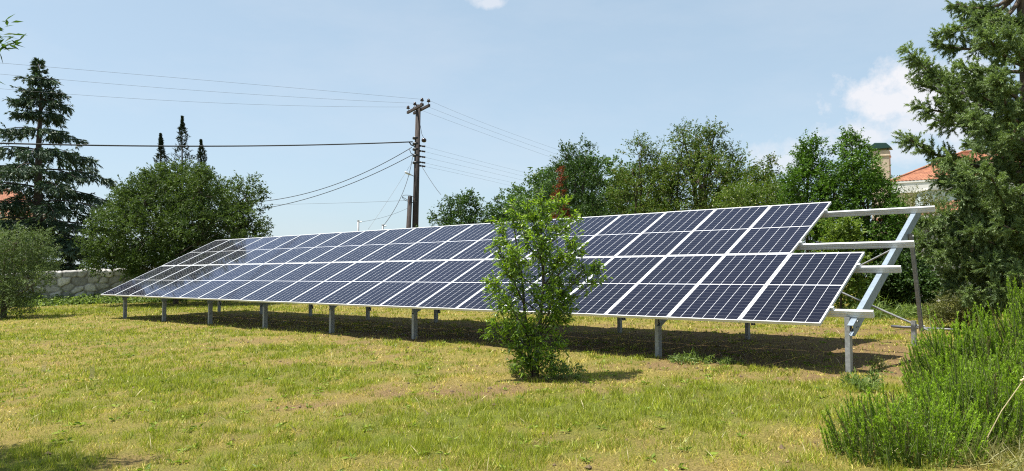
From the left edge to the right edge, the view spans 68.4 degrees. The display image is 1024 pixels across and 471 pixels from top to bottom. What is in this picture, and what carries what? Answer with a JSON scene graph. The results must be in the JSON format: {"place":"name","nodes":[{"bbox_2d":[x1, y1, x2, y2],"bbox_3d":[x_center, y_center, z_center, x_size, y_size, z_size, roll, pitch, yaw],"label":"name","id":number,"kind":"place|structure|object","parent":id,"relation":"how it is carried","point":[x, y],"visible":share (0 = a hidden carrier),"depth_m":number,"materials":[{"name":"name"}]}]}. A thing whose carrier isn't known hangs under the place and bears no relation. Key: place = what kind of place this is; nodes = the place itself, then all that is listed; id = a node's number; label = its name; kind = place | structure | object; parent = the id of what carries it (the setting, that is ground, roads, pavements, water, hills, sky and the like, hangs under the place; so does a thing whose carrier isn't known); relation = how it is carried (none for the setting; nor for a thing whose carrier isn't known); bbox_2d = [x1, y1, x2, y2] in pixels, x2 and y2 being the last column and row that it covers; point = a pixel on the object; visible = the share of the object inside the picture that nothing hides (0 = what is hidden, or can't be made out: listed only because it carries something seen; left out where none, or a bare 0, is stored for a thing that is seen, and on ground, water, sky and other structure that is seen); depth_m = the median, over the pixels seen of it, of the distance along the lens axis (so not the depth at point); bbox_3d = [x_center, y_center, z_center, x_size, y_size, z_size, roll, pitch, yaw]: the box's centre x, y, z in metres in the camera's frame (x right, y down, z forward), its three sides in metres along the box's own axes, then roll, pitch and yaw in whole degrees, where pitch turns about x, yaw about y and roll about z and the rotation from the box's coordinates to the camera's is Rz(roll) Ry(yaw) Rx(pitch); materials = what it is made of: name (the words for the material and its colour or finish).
{"place":"outdoors","nodes":[
{"label":"outdoors","id":0,"kind":"place"},
{"bbox_2d":[0,0,1019,267],"label":"sky","id":1,"kind":"structure","parent":0,"point":[543,72],"materials":[{"name":"blue"}]},
{"bbox_2d":[0,285,1023,470],"bbox_3d":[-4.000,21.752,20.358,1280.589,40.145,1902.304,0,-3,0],"label":"ground","id":2,"kind":"structure","parent":0,"point":[696,464],"depth_m":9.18,"materials":[{"name":"green plant"}]},
{"bbox_2d":[0,15,25,83],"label":"overhanging tree","id":3,"kind":"object","parent":2,"relation":"on","point":[16,42],"visible":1,"depth_m":6.05,"materials":[{"name":"green plant"}]},
{"bbox_2d":[0,189,43,268],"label":"red roofed house","id":4,"kind":"structure","parent":2,"relation":"on","point":[4,196],"depth_m":63.62,"materials":[{"name":"white paint"}]},
{"bbox_2d":[0,221,66,318],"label":"olive tree","id":5,"kind":"object","parent":2,"relation":"on","point":[6,284],"visible":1,"depth_m":25.12,"materials":[{"name":"green plant"}]},
{"bbox_2d":[0,57,122,271],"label":"cedar tree","id":6,"kind":"object","parent":2,"relation":"on","point":[43,211],"visible":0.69,"depth_m":43.76,"materials":[{"name":"green plant"}]},
{"bbox_2d":[0,268,130,303],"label":"stone wall","id":7,"kind":"structure","parent":2,"relation":"on","point":[74,283],"depth_m":35.67,"materials":[{"name":"grey stone"}]},
{"bbox_2d":[0,291,206,307],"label":"ground cover","id":8,"kind":"object","parent":2,"relation":"on","point":[86,298],"visible":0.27,"depth_m":35.27,"materials":[{"name":"green plant"}]},
{"bbox_2d":[152,133,170,225],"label":"cypress tree","id":9,"kind":"object","parent":2,"relation":"on","point":[162,153],"visible":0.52,"depth_m":49.27,"materials":[{"name":"green plant"}]},
{"bbox_2d":[68,158,273,304],"bbox_3d":[-15.305,-0.134,33.692,7.957,6.754,10.154,2,-4,-35],"label":"bushy tree","id":10,"kind":"object","parent":2,"relation":"on","point":[136,257],"visible":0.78,"depth_m":31.87,"materials":[{"name":"green plant"}]},
{"bbox_2d":[171,116,198,249],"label":"cypress tree","id":11,"kind":"object","parent":2,"relation":"on","point":[182,128],"visible":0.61,"depth_m":49.34,"materials":[{"name":"green plant"}]},
{"bbox_2d":[193,139,212,224],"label":"cypress tree","id":12,"kind":"object","parent":2,"relation":"on","point":[201,154],"visible":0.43,"depth_m":49.30,"materials":[{"name":"green plant"}]},
{"bbox_2d":[402,98,429,227],"bbox_3d":[-4.611,-1.378,35.009,1.035,9.804,1.974,2,-4,-30],"label":"utility pole","id":13,"kind":"object","parent":2,"relation":"on","point":[418,108],"visible":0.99,"depth_m":35.09,"materials":[{"name":"brown wood"}]},
{"bbox_2d":[9,89,341,106],"bbox_3d":[-12.585,-5.768,32.142,17.103,1.214,1.003,2,-4,-31],"label":"overhead wire","id":14,"kind":"object","parent":13,"relation":"attached to","point":[185,101],"visible":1,"depth_m":31.95,"materials":[{"name":"metal"}]},
{"bbox_2d":[4,74,399,102],"bbox_3d":[-12.262,-6.014,31.634,17.047,0.778,1.140,2,-4,-29],"label":"overhead wire","id":15,"kind":"object","parent":13,"relation":"attached to","point":[198,90],"visible":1,"depth_m":31.58,"materials":[{"name":"metal"}]},
{"bbox_2d":[0,141,412,146],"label":"overhead cable","id":16,"kind":"object","parent":13,"relation":"attached to","point":[198,145],"visible":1,"depth_m":31.23,"materials":[{"name":"black rubber"}]},
{"bbox_2d":[5,63,413,98],"bbox_3d":[-11.927,-6.229,31.128,16.963,0.722,1.541,2,-4,-29],"label":"overhead wire","id":17,"kind":"object","parent":13,"relation":"attached to","point":[195,79],"visible":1,"depth_m":31.21,"materials":[{"name":"metal"}]},
{"bbox_2d":[258,147,411,201],"bbox_3d":[-9.397,-3.004,38.774,11.794,1.888,0.172,-2,-4,36],"label":"service cable","id":18,"kind":"object","parent":13,"relation":"attached to","point":[345,180],"visible":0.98,"depth_m":38.05,"materials":[{"name":"black rubber"}]},
{"bbox_2d":[263,154,412,208],"bbox_3d":[-9.373,-2.620,38.747,11.828,1.981,0.156,-2,-4,36],"label":"service cable","id":19,"kind":"object","parent":13,"relation":"attached to","point":[341,187],"visible":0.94,"depth_m":38.23,"materials":[{"name":"black rubber"}]},
{"bbox_2d":[268,200,407,204],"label":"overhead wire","id":20,"kind":"object","parent":13,"relation":"attached to","point":[324,203],"visible":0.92,"depth_m":41.85,"materials":[{"name":"metal"}]},
{"bbox_2d":[384,157,412,224],"bbox_3d":[-5.139,-2.034,34.147,0.084,3.433,2.274,-2,-3,27],"label":"service cable","id":21,"kind":"object","parent":13,"relation":"attached to","point":[402,193],"visible":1,"depth_m":34.21,"materials":[{"name":"black rubber"}]},
{"bbox_2d":[414,187,492,227],"bbox_3d":[-2.322,0.479,30.014,3.374,4.836,4.138,1,-3,-21],"label":"shrub","id":22,"kind":"object","parent":2,"relation":"on","point":[447,219],"visible":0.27,"depth_m":29.66,"materials":[{"name":"green plant"}]},
{"bbox_2d":[1,317,948,469],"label":"soil clods","id":23,"kind":"object","parent":2,"relation":"on","point":[588,466],"visible":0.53,"depth_m":11.43,"materials":[{"name":"brown soil"}]},
{"bbox_2d":[9,318,961,470],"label":"dead stalks","id":24,"kind":"object","parent":2,"relation":"on","point":[470,407],"visible":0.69,"depth_m":8.10,"materials":[{"name":"plant"}]},
{"bbox_2d":[472,191,517,223],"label":"shrub","id":25,"kind":"object","parent":2,"relation":"on","point":[498,215],"visible":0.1,"depth_m":28.56,"materials":[{"name":"green plant"}]},
{"bbox_2d":[0,311,1022,470],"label":"lawn weeds","id":26,"kind":"object","parent":2,"relation":"on","point":[350,454],"visible":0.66,"depth_m":8.80,"materials":[{"name":"green plant"}]},
{"bbox_2d":[480,187,545,220],"bbox_3d":[0.018,0.424,32.953,3.786,5.203,3.820,-2,-4,30],"label":"shrub","id":27,"kind":"object","parent":2,"relation":"on","point":[518,207],"visible":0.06,"depth_m":33.01,"materials":[{"name":"green plant"}]},
{"bbox_2d":[100,202,934,372],"bbox_3d":[-3.159,1.152,17.793,22.832,2.939,3.806,-3,-4,41],"label":"solar array","id":28,"kind":"object","parent":2,"relation":"on","point":[747,266],"visible":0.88,"depth_m":13.72,"materials":[{"name":"glass"}]},
{"bbox_2d":[506,358,529,375],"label":"weed plant","id":29,"kind":"object","parent":2,"relation":"on","point":[514,372],"visible":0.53,"depth_m":9.69,"materials":[{"name":"green plant"}]},
{"bbox_2d":[478,185,612,380],"bbox_3d":[0.413,0.577,9.490,1.720,2.502,1.003,0,-3,0],"label":"young tree","id":30,"kind":"object","parent":2,"relation":"on","point":[532,360],"visible":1,"depth_m":9.43,"materials":[{"name":"green plant"}]},
{"bbox_2d":[550,166,571,218],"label":"red leaved shrub","id":31,"kind":"object","parent":2,"relation":"on","point":[561,183],"visible":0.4,"depth_m":26.58,"materials":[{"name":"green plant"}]},
{"bbox_2d":[535,356,586,379],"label":"weed plant","id":32,"kind":"object","parent":2,"relation":"on","point":[562,369],"visible":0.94,"depth_m":9.35,"materials":[{"name":"green plant"}]},
{"bbox_2d":[539,133,613,218],"bbox_3d":[2.294,-0.600,28.725,3.231,6.778,3.685,0,-3,0],"label":"dark laurel tree","id":33,"kind":"object","parent":2,"relation":"on","point":[590,199],"visible":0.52,"depth_m":28.76,"materials":[{"name":"green plant"}]},
{"bbox_2d":[498,149,665,219],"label":"round crowned tree","id":34,"kind":"object","parent":2,"relation":"on","point":[535,187],"visible":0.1,"depth_m":53.15,"materials":[{"name":"green plant"}]},
{"bbox_2d":[590,130,688,215],"bbox_3d":[4.826,-0.765,29.699,4.424,7.147,4.187,0,-3,0],"label":"loose crowned tree","id":35,"kind":"object","parent":2,"relation":"on","point":[639,208],"visible":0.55,"depth_m":29.82,"materials":[{"name":"green plant"}]},
{"bbox_2d":[665,347,720,364],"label":"weed plant","id":36,"kind":"object","parent":2,"relation":"on","point":[690,357],"visible":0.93,"depth_m":10.34,"materials":[{"name":"green plant"}]},
{"bbox_2d":[642,115,760,212],"bbox_3d":[7.284,-0.992,28.427,4.808,7.441,4.930,0,-3,0],"label":"tall middle tree","id":37,"kind":"object","parent":2,"relation":"on","point":[701,193],"visible":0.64,"depth_m":28.70,"materials":[{"name":"green plant"}]},
{"bbox_2d":[715,355,745,364],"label":"weed plant","id":38,"kind":"object","parent":2,"relation":"on","point":[728,360],"visible":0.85,"depth_m":10.14,"materials":[{"name":"green plant"}]},
{"bbox_2d":[711,151,785,208],"bbox_3d":[8.523,-0.201,26.989,3.261,5.634,2.546,0,-3,0],"label":"slender tree","id":39,"kind":"object","parent":2,"relation":"on","point":[763,176],"visible":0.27,"depth_m":26.92,"materials":[{"name":"green plant"}]},
{"bbox_2d":[707,174,801,207],"bbox_3d":[7.952,0.209,23.974,3.377,4.545,2.293,0,-3,0],"label":"oleander shrub","id":40,"kind":"object","parent":2,"relation":"on","point":[750,200],"visible":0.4,"depth_m":23.97,"materials":[{"name":"green plant"}]},
{"bbox_2d":[770,128,839,252],"bbox_3d":[8.807,-0.444,22.347,2.312,5.656,2.498,0,-3,0],"label":"laurel tree","id":41,"kind":"object","parent":2,"relation":"on","point":[807,168],"visible":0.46,"depth_m":22.35,"materials":[{"name":"green plant"}]},
{"bbox_2d":[809,216,873,308],"bbox_3d":[8.520,0.819,19.470,1.527,2.870,1.530,1,-3,-18],"label":"shrub","id":42,"kind":"object","parent":2,"relation":"on","point":[850,234],"visible":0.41,"depth_m":19.33,"materials":[{"name":"green plant"}]},
{"bbox_2d":[839,367,885,392],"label":"weed plant","id":43,"kind":"object","parent":2,"relation":"on","point":[861,383],"visible":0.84,"depth_m":8.02,"materials":[{"name":"green plant"}]},
{"bbox_2d":[807,125,930,308],"bbox_3d":[10.372,-0.354,21.825,4.179,5.864,3.384,0,-3,0],"label":"laurel tree","id":44,"kind":"object","parent":2,"relation":"on","point":[867,181],"visible":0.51,"depth_m":21.45,"materials":[{"name":"green plant"}]},
{"bbox_2d":[865,364,886,384],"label":"weed plant","id":45,"kind":"object","parent":2,"relation":"on","point":[872,375],"visible":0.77,"depth_m":8.33,"materials":[{"name":"green plant"}]},
{"bbox_2d":[870,355,890,371],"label":"weed plant","id":46,"kind":"object","parent":2,"relation":"on","point":[881,364],"visible":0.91,"depth_m":9.36,"materials":[{"name":"green plant"}]},
{"bbox_2d":[845,291,922,319],"bbox_3d":[9.033,1.804,18.363,1.905,1.014,1.919,0,-3,0],"label":"weed plant","id":47,"kind":"object","parent":2,"relation":"on","point":[879,313],"visible":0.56,"depth_m":18.01,"materials":[{"name":"green plant"}]},
{"bbox_2d":[851,248,947,311],"bbox_3d":[10.684,1.339,20.539,2.514,2.210,2.619,-2,-4,36],"label":"hedge shrub","id":48,"kind":"object","parent":2,"relation":"on","point":[900,286],"visible":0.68,"depth_m":19.96,"materials":[{"name":"green plant"}]},
{"bbox_2d":[819,377,995,470],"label":"rosemary shrub","id":49,"kind":"object","parent":2,"relation":"on","point":[873,428],"visible":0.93,"depth_m":5.28,"materials":[{"name":"green plant"}]},
{"bbox_2d":[983,376,1023,445],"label":"straw stalk","id":50,"kind":"object","parent":49,"relation":"on","point":[1022,380],"visible":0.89,"depth_m":5.23,"materials":[{"name":"beige plant"}]},
{"bbox_2d":[896,302,940,317],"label":"weed plant","id":51,"kind":"object","parent":2,"relation":"on","point":[914,305],"visible":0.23,"depth_m":18.56,"materials":[{"name":"green plant"}]},
{"bbox_2d":[878,184,960,305],"bbox_3d":[11.815,0.528,21.990,2.888,4.147,2.389,0,-3,0],"label":"feathery shrub","id":52,"kind":"object","parent":2,"relation":"on","point":[913,200],"visible":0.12,"depth_m":21.90,"materials":[{"name":"green plant"}]},
{"bbox_2d":[891,325,952,330],"bbox_3d":[8.088,1.819,14.805,0.180,0.060,1.368,2,-4,-30],"label":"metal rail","id":53,"kind":"object","parent":2,"relation":"on","point":[903,327],"visible":0.5,"depth_m":15.04,"materials":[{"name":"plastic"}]},
{"bbox_2d":[914,187,955,205],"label":"pale blue house","id":54,"kind":"structure","parent":2,"relation":"on","point":[936,189],"depth_m":38.17,"materials":[{"name":"paint"}]},
{"bbox_2d":[876,200,999,301],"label":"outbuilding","id":55,"kind":"structure","parent":2,"relation":"on","point":[954,205],"depth_m":27.74,"materials":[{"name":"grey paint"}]},
{"bbox_2d":[870,143,1012,240],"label":"tiled house","id":56,"kind":"structure","parent":2,"relation":"on","point":[910,179],"depth_m":51.08,"materials":[{"name":"orange paint"}]},
{"bbox_2d":[891,0,1023,323],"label":"conifer tree","id":57,"kind":"object","parent":2,"relation":"on","point":[986,222],"visible":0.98,"depth_m":13.57,"materials":[{"name":"green plant"}]},
{"bbox_2d":[893,349,1023,454],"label":"rosemary shrub","id":58,"kind":"object","parent":2,"relation":"on","point":[979,390],"visible":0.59,"depth_m":5.76,"materials":[{"name":"green plant"}]},
{"bbox_2d":[900,302,1023,401],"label":"rosemary shrub","id":59,"kind":"object","parent":2,"relation":"on","point":[977,342],"visible":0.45,"depth_m":7.09,"materials":[{"name":"green plant"}]},
{"bbox_2d":[921,284,1006,328],"bbox_3d":[8.995,1.501,14.950,1.811,1.136,1.306,1,-3,-24],"label":"juniper shrub","id":60,"kind":"object","parent":2,"relation":"on","point":[946,314],"visible":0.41,"depth_m":14.90,"materials":[{"name":"green plant"}]},
{"bbox_2d":[946,422,1023,470],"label":"dry grass tuft","id":61,"kind":"object","parent":2,"relation":"on","point":[1017,455],"visible":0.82,"depth_m":5.05,"materials":[{"name":"beige plant"}]},
{"bbox_2d":[981,273,1023,374],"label":"rosemary shrub","id":62,"kind":"object","parent":2,"relation":"on","point":[1016,311],"visible":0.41,"depth_m":7.49,"materials":[{"name":"green plant"}]},
{"bbox_2d":[988,348,1023,427],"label":"rosemary shrub","id":63,"kind":"object","parent":2,"relation":"on","point":[1008,372],"visible":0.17,"depth_m":6.32,"materials":[{"name":"green plant"}]}
]}

